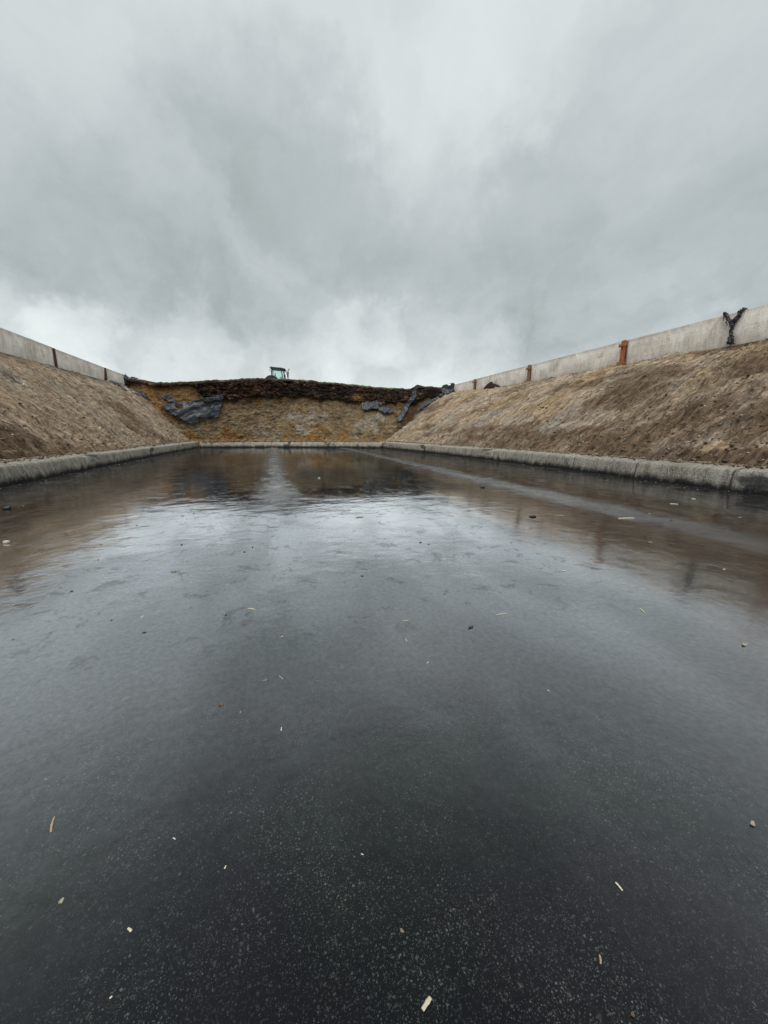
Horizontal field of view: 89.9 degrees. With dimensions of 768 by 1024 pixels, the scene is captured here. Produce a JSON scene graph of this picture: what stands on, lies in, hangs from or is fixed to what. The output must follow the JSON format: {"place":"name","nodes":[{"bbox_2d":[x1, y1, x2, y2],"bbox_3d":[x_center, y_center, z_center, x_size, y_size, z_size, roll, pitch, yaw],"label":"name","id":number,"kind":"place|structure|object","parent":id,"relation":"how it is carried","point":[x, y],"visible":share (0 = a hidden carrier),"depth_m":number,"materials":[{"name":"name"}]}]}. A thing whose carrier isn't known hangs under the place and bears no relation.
{"place":"outdoors","nodes":[
{"label":"outdoors","id":0,"kind":"place"},
{"bbox_2d":[0,352,188,459],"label":"bank","id":1,"kind":"structure","parent":0,"point":[88,404],"depth_m":20.80,"materials":[{"name":"beige plant"}]},
{"bbox_2d":[110,374,137,386],"bbox_3d":[-24.546,-12.234,35.445,2.382,1.552,4.815,-3,12,-16],"label":"plastic sheet","id":2,"kind":"object","parent":1,"relation":"on","point":[126,377],"visible":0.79,"depth_m":37.42,"materials":[{"name":"black plastic"}]},
{"bbox_2d":[118,385,149,398],"bbox_3d":[-24.059,-11.423,36.163,1.695,1.335,3.852,0,12,0],"label":"plastic sheet","id":3,"kind":"object","parent":1,"relation":"on","point":[140,392],"visible":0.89,"depth_m":37.84,"materials":[{"name":"black plastic"}]},
{"bbox_2d":[0,447,767,1023],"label":"asphalt floor","id":4,"kind":"structure","parent":0,"point":[492,811],"depth_m":2.01,"materials":[{"name":"black asphalt"}]},
{"bbox_2d":[50,816,54,832],"bbox_3d":[-1.379,1.298,1.597,0.011,0.004,0.076,-7,14,-31],"label":"straw","id":5,"kind":"object","parent":4,"relation":"on","point":[51,825],"visible":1,"depth_m":1.59,"materials":[{"name":"beige plant"}]},
{"bbox_2d":[0,441,198,486],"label":"concrete kerb","id":6,"kind":"structure","parent":4,"relation":"on","point":[19,472],"depth_m":15.48,"materials":[{"name":"grey concrete"}]},
{"bbox_2d":[199,441,381,447],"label":"concrete kerb","id":7,"kind":"structure","parent":4,"relation":"on","point":[302,444],"depth_m":39.30,"materials":[{"name":"grey concrete"}]},
{"bbox_2d":[201,440,378,442],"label":"silage crumbs","id":8,"kind":"object","parent":7,"relation":"on","point":[289,441],"visible":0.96,"depth_m":39.58,"materials":[{"name":"brown plant"}]},
{"bbox_2d":[0,448,761,664],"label":"floor grit","id":9,"kind":"object","parent":4,"relation":"on","point":[358,492],"visible":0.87,"depth_m":10.64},
{"bbox_2d":[0,441,767,468],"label":"kerb crumbs","id":10,"kind":"object","parent":4,"relation":"on","point":[747,466],"visible":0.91,"depth_m":15.48,"materials":[{"name":"concrete"}]},
{"bbox_2d":[421,996,431,1010],"bbox_3d":[0.121,1.402,1.097,0.035,0.006,0.013,-11,16,-43],"label":"wood splinter","id":11,"kind":"object","parent":4,"relation":"on","point":[426,1003],"visible":1,"depth_m":1.10,"materials":[{"name":"beige wood"}]},
{"bbox_2d":[382,441,767,495],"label":"concrete kerb","id":12,"kind":"structure","parent":4,"relation":"on","point":[741,479],"depth_m":13.57,"materials":[{"name":"grey concrete"}]},
{"bbox_2d":[0,0,767,388],"label":"sky","id":13,"kind":"structure","parent":0,"point":[406,194],"materials":[{"name":"grey"}]},
{"bbox_2d":[386,338,767,465],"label":"bank","id":14,"kind":"structure","parent":0,"point":[665,366],"depth_m":17.82,"materials":[{"name":"beige plant"}]},
{"bbox_2d":[0,347,767,463],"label":"soil clods","id":15,"kind":"object","parent":14,"relation":"on","point":[696,440],"visible":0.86,"depth_m":16.43,"materials":[{"name":"brown soil"}]},
{"bbox_2d":[12,340,763,459],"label":"pale stones","id":16,"kind":"object","parent":14,"relation":"on","point":[519,412],"visible":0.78,"depth_m":18.21,"materials":[{"name":"beige stone"}]},
{"bbox_2d":[417,395,441,411],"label":"plastic sheet","id":17,"kind":"object","parent":14,"relation":"on","point":[425,403],"visible":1,"depth_m":43.64,"materials":[{"name":"black plastic"}]},
{"bbox_2d":[483,382,499,388],"bbox_3d":[10.363,-12.294,37.281,0.520,0.658,3.200,-3,12,-16],"label":"soil heap","id":18,"kind":"object","parent":14,"relation":"on","point":[490,385],"visible":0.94,"depth_m":37.00,"materials":[{"name":"brown soil"}]},
{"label":"embankment","id":19,"kind":"structure","parent":0,"visible":0},
{"bbox_2d":[0,328,130,385],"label":"concrete wall","id":20,"kind":"structure","parent":19,"relation":"on","point":[14,344],"depth_m":24.83,"materials":[{"name":"grey concrete"}]},
{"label":"embankment","id":21,"kind":"structure","parent":0,"visible":0},
{"bbox_2d":[453,304,767,391],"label":"concrete wall","id":22,"kind":"structure","parent":21,"relation":"on","point":[751,325],"depth_m":21.92,"materials":[{"name":"concrete"}]},
{"bbox_2d":[723,307,747,344],"bbox_3d":[16.242,-8.584,17.933,0.535,1.581,0.909,-3,12,-16],"label":"plastic rag","id":23,"kind":"object","parent":22,"relation":"hanging from","point":[732,322],"visible":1,"depth_m":17.80,"materials":[{"name":"black plastic"}]},
{"label":"ground","id":24,"kind":"structure","parent":0,"visible":0},
{"bbox_2d":[126,378,446,447],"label":"silage heap","id":25,"kind":"object","parent":24,"relation":"on","point":[264,409],"visible":0.71,"depth_m":40.58,"materials":[{"name":"brown plant"}]},
{"bbox_2d":[164,406,190,422],"bbox_3d":[-20.831,-9.817,38.704,2.472,1.640,0.291,-1,12,-4],"label":"plastic sheet","id":26,"kind":"object","parent":25,"relation":"on","point":[187,420],"visible":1,"depth_m":38.70,"materials":[{"name":"black plastic"}]},
{"bbox_2d":[160,394,222,423],"bbox_3d":[-19.367,-10.433,38.943,5.964,2.994,0.586,-3,12,-13],"label":"plastic sheet","id":27,"kind":"object","parent":25,"relation":"hanging from","point":[193,411],"visible":1,"depth_m":39.03,"materials":[{"name":"black plastic"}]},
{"bbox_2d":[156,394,175,403],"bbox_3d":[-21.841,-11.309,38.481,1.868,0.924,0.203,-2,12,-8],"label":"plastic sheet","id":28,"kind":"object","parent":27,"relation":"attached to","point":[169,398],"visible":1,"depth_m":38.50,"materials":[{"name":"black plastic"}]},
{"bbox_2d":[265,366,288,378],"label":"tractor","id":29,"kind":"object","parent":25,"relation":"on","point":[276,369],"visible":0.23,"depth_m":54.28,"materials":[{"name":"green metal"}]},
{"bbox_2d":[360,400,394,412],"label":"plastic sheet","id":30,"kind":"object","parent":25,"relation":"on","point":[367,405],"visible":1,"depth_m":41.66,"materials":[{"name":"black plastic"}]},
{"bbox_2d":[394,388,417,422],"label":"plastic sheet","id":31,"kind":"object","parent":25,"relation":"hanging from","point":[406,406],"visible":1,"depth_m":42.69,"materials":[{"name":"black plastic"}]},
{"bbox_2d":[439,383,454,395],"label":"plastic sheet","id":32,"kind":"object","parent":25,"relation":"on","point":[446,388],"visible":0.98,"depth_m":45.10,"materials":[{"name":"black plastic"}]}
]}

